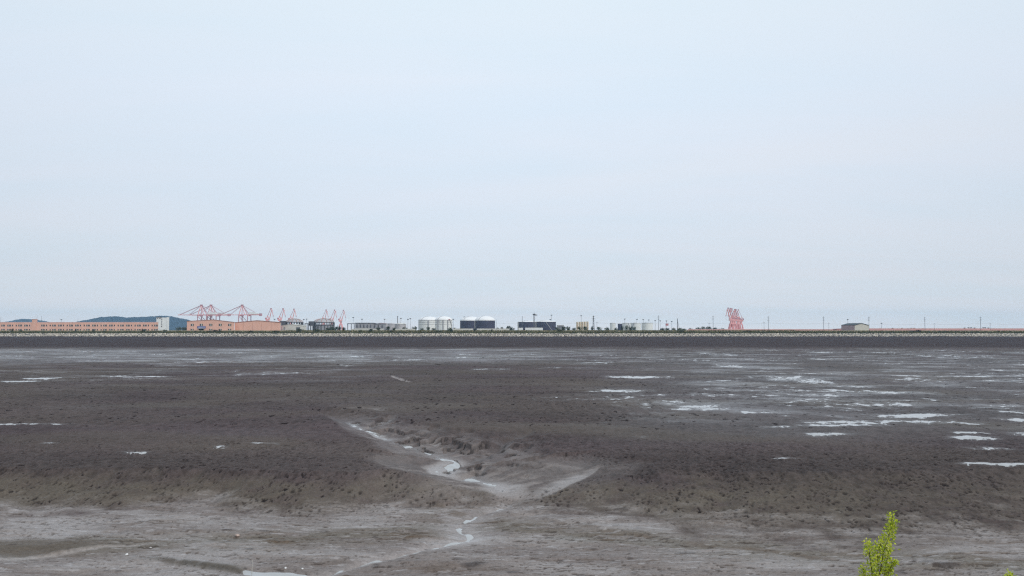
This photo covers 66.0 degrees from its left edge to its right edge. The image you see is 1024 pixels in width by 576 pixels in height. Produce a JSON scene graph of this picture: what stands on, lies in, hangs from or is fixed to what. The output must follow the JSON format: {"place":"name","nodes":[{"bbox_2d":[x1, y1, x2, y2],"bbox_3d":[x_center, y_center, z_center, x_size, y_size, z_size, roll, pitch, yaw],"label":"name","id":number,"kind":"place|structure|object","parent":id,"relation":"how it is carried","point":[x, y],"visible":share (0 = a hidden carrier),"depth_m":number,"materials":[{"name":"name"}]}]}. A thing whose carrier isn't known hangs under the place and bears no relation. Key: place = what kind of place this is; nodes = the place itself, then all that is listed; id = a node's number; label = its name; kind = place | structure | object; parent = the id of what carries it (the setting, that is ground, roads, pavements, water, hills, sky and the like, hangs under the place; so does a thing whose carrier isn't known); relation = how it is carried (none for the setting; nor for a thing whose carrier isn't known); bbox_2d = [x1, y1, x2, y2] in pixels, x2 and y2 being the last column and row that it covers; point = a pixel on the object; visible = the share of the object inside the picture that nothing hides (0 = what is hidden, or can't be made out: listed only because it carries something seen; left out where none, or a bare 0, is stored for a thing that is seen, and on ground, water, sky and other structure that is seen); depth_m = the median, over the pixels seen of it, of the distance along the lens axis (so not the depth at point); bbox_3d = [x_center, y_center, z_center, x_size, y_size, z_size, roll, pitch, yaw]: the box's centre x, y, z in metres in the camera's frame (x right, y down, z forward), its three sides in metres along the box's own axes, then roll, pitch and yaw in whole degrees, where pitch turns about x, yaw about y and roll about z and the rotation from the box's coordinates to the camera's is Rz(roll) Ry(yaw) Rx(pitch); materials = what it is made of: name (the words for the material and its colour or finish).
{"place":"outdoors","nodes":[
{"label":"outdoors","id":0,"kind":"place"},
{"bbox_2d":[8,319,46,321],"bbox_3d":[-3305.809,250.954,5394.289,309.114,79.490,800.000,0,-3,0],"label":"hill","id":1,"kind":"structure","parent":0,"point":[23,320],"depth_m":5308.80,"materials":[{"name":"blue"}]},
{"bbox_2d":[0,319,157,330],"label":"building","id":2,"kind":"structure","parent":0,"point":[34,324],"depth_m":799.05,"materials":[{"name":"paint"}]},
{"bbox_2d":[77,316,189,329],"bbox_3d":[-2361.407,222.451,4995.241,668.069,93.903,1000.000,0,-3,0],"label":"hill","id":3,"kind":"structure","parent":0,"point":[175,323],"depth_m":4838.32,"materials":[{"name":"blue"}]},
{"bbox_2d":[156,317,168,329],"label":"office block","id":4,"kind":"structure","parent":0,"point":[163,323],"depth_m":948.99,"materials":[{"name":"white paint"}]},
{"bbox_2d":[187,319,234,329],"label":"warehouse","id":5,"kind":"structure","parent":0,"point":[212,324],"depth_m":789.12,"materials":[{"name":"paint"}]},
{"bbox_2d":[235,320,280,330],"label":"warehouse","id":6,"kind":"structure","parent":0,"point":[258,325],"depth_m":795.06,"materials":[{"name":"paint"}]},
{"bbox_2d":[280,319,302,329],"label":"storage dome","id":7,"kind":"structure","parent":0,"point":[294,321],"depth_m":931.42,"materials":[{"name":"grey metal"}]},
{"bbox_2d":[282,324,305,329],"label":"shed","id":8,"kind":"structure","parent":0,"point":[291,327],"depth_m":813.98,"materials":[{"name":"metal"}]},
{"bbox_2d":[309,318,334,329],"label":"storage dome","id":9,"kind":"structure","parent":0,"point":[316,326],"depth_m":949.01,"materials":[{"name":"grey metal"}]},
{"bbox_2d":[355,323,373,328],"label":"process hall","id":10,"kind":"structure","parent":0,"point":[364,325],"depth_m":963.89,"materials":[{"name":"grey metal"}]},
{"bbox_2d":[374,323,385,329],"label":"process hall","id":11,"kind":"structure","parent":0,"point":[381,326],"depth_m":973.79,"materials":[{"name":"grey metal"}]},
{"bbox_2d":[477,329,508,329],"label":"boundary wall","id":12,"kind":"structure","parent":0,"point":[493,329],"depth_m":848.82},
{"bbox_2d":[0,336,1023,575],"bbox_3d":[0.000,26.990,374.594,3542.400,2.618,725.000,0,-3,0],"label":"mud flat","id":13,"kind":"structure","parent":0,"point":[581,476],"depth_m":44.65,"materials":[{"name":"grey soil"}]},
{"bbox_2d":[0,349,1023,575],"bbox_3d":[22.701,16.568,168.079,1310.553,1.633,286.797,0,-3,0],"label":"water","id":14,"kind":"structure","parent":0,"point":[451,467],"depth_m":62.61,"materials":[{"name":"grey liquid"}]},
{"bbox_2d":[0,330,1023,336],"bbox_3d":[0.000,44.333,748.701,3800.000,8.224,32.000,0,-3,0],"label":"dike","id":15,"kind":"structure","parent":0,"point":[12,334],"depth_m":741.72,"materials":[{"name":"stone"}]},
{"bbox_2d":[0,333,1023,336],"bbox_3d":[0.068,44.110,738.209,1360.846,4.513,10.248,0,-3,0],"label":"riprap boulders","id":16,"kind":"object","parent":15,"relation":"on","point":[534,334],"visible":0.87,"depth_m":738.63,"materials":[{"name":"grey stone"}]},
{"bbox_2d":[0,330,1023,332],"bbox_3d":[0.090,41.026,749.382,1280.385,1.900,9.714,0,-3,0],"label":"dike grass","id":17,"kind":"structure","parent":15,"relation":"on","point":[427,330],"depth_m":752.91,"materials":[{"name":"green plant"}]},
{"bbox_2d":[286,330,1016,330],"bbox_3d":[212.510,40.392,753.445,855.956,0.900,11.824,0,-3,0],"label":"crest grass","id":18,"kind":"structure","parent":15,"relation":"on","point":[613,330],"depth_m":748.96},
{"bbox_2d":[0,0,1023,329],"label":"sky","id":19,"kind":"structure","parent":0,"point":[791,164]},
{"bbox_2d":[525,328,542,329],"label":"boundary wall","id":20,"kind":"structure","parent":0,"point":[533,328],"depth_m":858.84,"materials":[{"name":"white paint"}]},
{"bbox_2d":[688,329,832,330],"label":"pink wall","id":21,"kind":"structure","parent":0,"point":[760,329],"depth_m":898.75,"materials":[{"name":"pink paint"}]},
{"bbox_2d":[841,323,868,329],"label":"shed","id":22,"kind":"structure","parent":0,"point":[855,326],"depth_m":799.66,"materials":[{"name":"white metal"}]},
{"bbox_2d":[858,510,900,575],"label":"shrub","id":23,"kind":"object","parent":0,"point":[877,556],"visible":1,"depth_m":8.84,"materials":[{"name":"green plant"}]},
{"bbox_2d":[869,328,1023,330],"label":"pink wall","id":24,"kind":"structure","parent":0,"point":[951,329],"depth_m":878.74,"materials":[{"name":"pink paint"}]},
{"bbox_2d":[1003,570,1016,575],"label":"shrub","id":25,"kind":"object","parent":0,"point":[1010,574],"visible":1,"depth_m":9.13,"materials":[{"name":"green plant"}]},
{"bbox_3d":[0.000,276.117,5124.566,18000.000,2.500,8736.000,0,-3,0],"label":"land","id":26,"kind":"structure","parent":0,"visible":0},
{"bbox_2d":[182,305,220,319],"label":"quay crane","id":27,"kind":"object","parent":26,"relation":"on","point":[208,314],"visible":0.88,"depth_m":2046.02,"materials":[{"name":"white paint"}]},
{"bbox_2d":[190,305,230,319],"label":"quay crane","id":28,"kind":"object","parent":26,"relation":"on","point":[224,314],"visible":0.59,"depth_m":2075.97,"materials":[{"name":"white paint"}]},
{"bbox_2d":[220,305,261,321],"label":"quay crane","id":29,"kind":"object","parent":26,"relation":"on","point":[250,313],"visible":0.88,"depth_m":2035.95,"materials":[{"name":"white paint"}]},
{"bbox_2d":[265,308,272,320],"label":"jib crane","id":30,"kind":"object","parent":26,"relation":"on","point":[268,319],"visible":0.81,"depth_m":1748.25,"materials":[{"name":"white paint"}]},
{"bbox_2d":[277,308,285,328],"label":"jib crane","id":31,"kind":"object","parent":26,"relation":"on","point":[280,319],"visible":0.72,"depth_m":1773.19,"materials":[{"name":"metal"}]},
{"bbox_2d":[338,310,345,329],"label":"jib crane","id":32,"kind":"object","parent":26,"relation":"on","point":[340,321],"visible":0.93,"depth_m":1896.96,"materials":[{"name":"metal"}]},
{"bbox_2d":[387,323,395,329],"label":"storage tank","id":33,"kind":"object","parent":26,"relation":"on","point":[391,325],"visible":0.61,"depth_m":1021.22,"materials":[{"name":"grey metal"}]},
{"bbox_2d":[395,323,405,328],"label":"storage tank","id":34,"kind":"object","parent":26,"relation":"on","point":[399,325],"visible":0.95,"depth_m":1002.56,"materials":[{"name":"grey metal"}]},
{"bbox_2d":[418,316,435,329],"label":"storage tank","id":35,"kind":"object","parent":26,"relation":"on","point":[425,322],"visible":0.77,"depth_m":1047.05,"materials":[{"name":"grey metal"}]},
{"bbox_2d":[435,316,452,329],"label":"storage tank","id":36,"kind":"object","parent":26,"relation":"on","point":[443,322],"visible":0.96,"depth_m":989.42,"materials":[{"name":"grey metal"}]},
{"bbox_2d":[460,316,476,329],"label":"storage tank","id":37,"kind":"object","parent":26,"relation":"on","point":[468,322],"visible":0.73,"depth_m":1095.88,"materials":[{"name":"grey metal"}]},
{"bbox_2d":[475,316,494,329],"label":"storage tank","id":38,"kind":"object","parent":26,"relation":"on","point":[484,322],"visible":0.93,"depth_m":1038.00,"materials":[{"name":"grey metal"}]},
{"bbox_2d":[518,320,535,329],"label":"storage tank","id":39,"kind":"object","parent":26,"relation":"on","point":[525,324],"visible":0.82,"depth_m":1164.74,"materials":[{"name":"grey metal"}]},
{"bbox_2d":[535,320,555,329],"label":"storage tank","id":40,"kind":"object","parent":26,"relation":"on","point":[547,325],"visible":0.97,"depth_m":1106.09,"materials":[{"name":"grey metal"}]},
{"bbox_2d":[610,323,615,329],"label":"storage tank","id":41,"kind":"object","parent":26,"relation":"on","point":[612,326],"visible":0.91,"depth_m":1244.70,"materials":[{"name":"grey metal"}]},
{"bbox_2d":[622,323,630,329],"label":"storage tank","id":42,"kind":"object","parent":26,"relation":"on","point":[626,324],"visible":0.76,"depth_m":1252.69,"materials":[{"name":"grey metal"}]},
{"bbox_2d":[631,322,640,329],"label":"storage tank","id":43,"kind":"object","parent":26,"relation":"on","point":[637,325],"visible":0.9,"depth_m":1221.68,"materials":[{"name":"grey metal"}]},
{"bbox_2d":[642,322,652,329],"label":"storage tank","id":44,"kind":"object","parent":26,"relation":"on","point":[648,326],"visible":0.94,"depth_m":1191.30,"materials":[{"name":"grey metal"}]},
{"bbox_2d":[725,308,733,328],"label":"jib crane","id":45,"kind":"object","parent":26,"relation":"on","point":[731,323],"visible":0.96,"depth_m":1637.55,"materials":[{"name":"metal"}]},
{"bbox_2d":[728,308,735,328],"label":"jib crane","id":46,"kind":"object","parent":26,"relation":"on","point":[734,319],"visible":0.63,"depth_m":1679.37,"materials":[{"name":"metal"}]},
{"bbox_2d":[730,308,737,328],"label":"jib crane","id":47,"kind":"object","parent":26,"relation":"on","point":[736,319],"visible":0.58,"depth_m":1721.55,"materials":[{"name":"metal"}]},
{"bbox_2d":[733,309,740,328],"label":"jib crane","id":48,"kind":"object","parent":26,"relation":"on","point":[738,320],"visible":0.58,"depth_m":1763.42,"materials":[{"name":"metal"}]}
]}

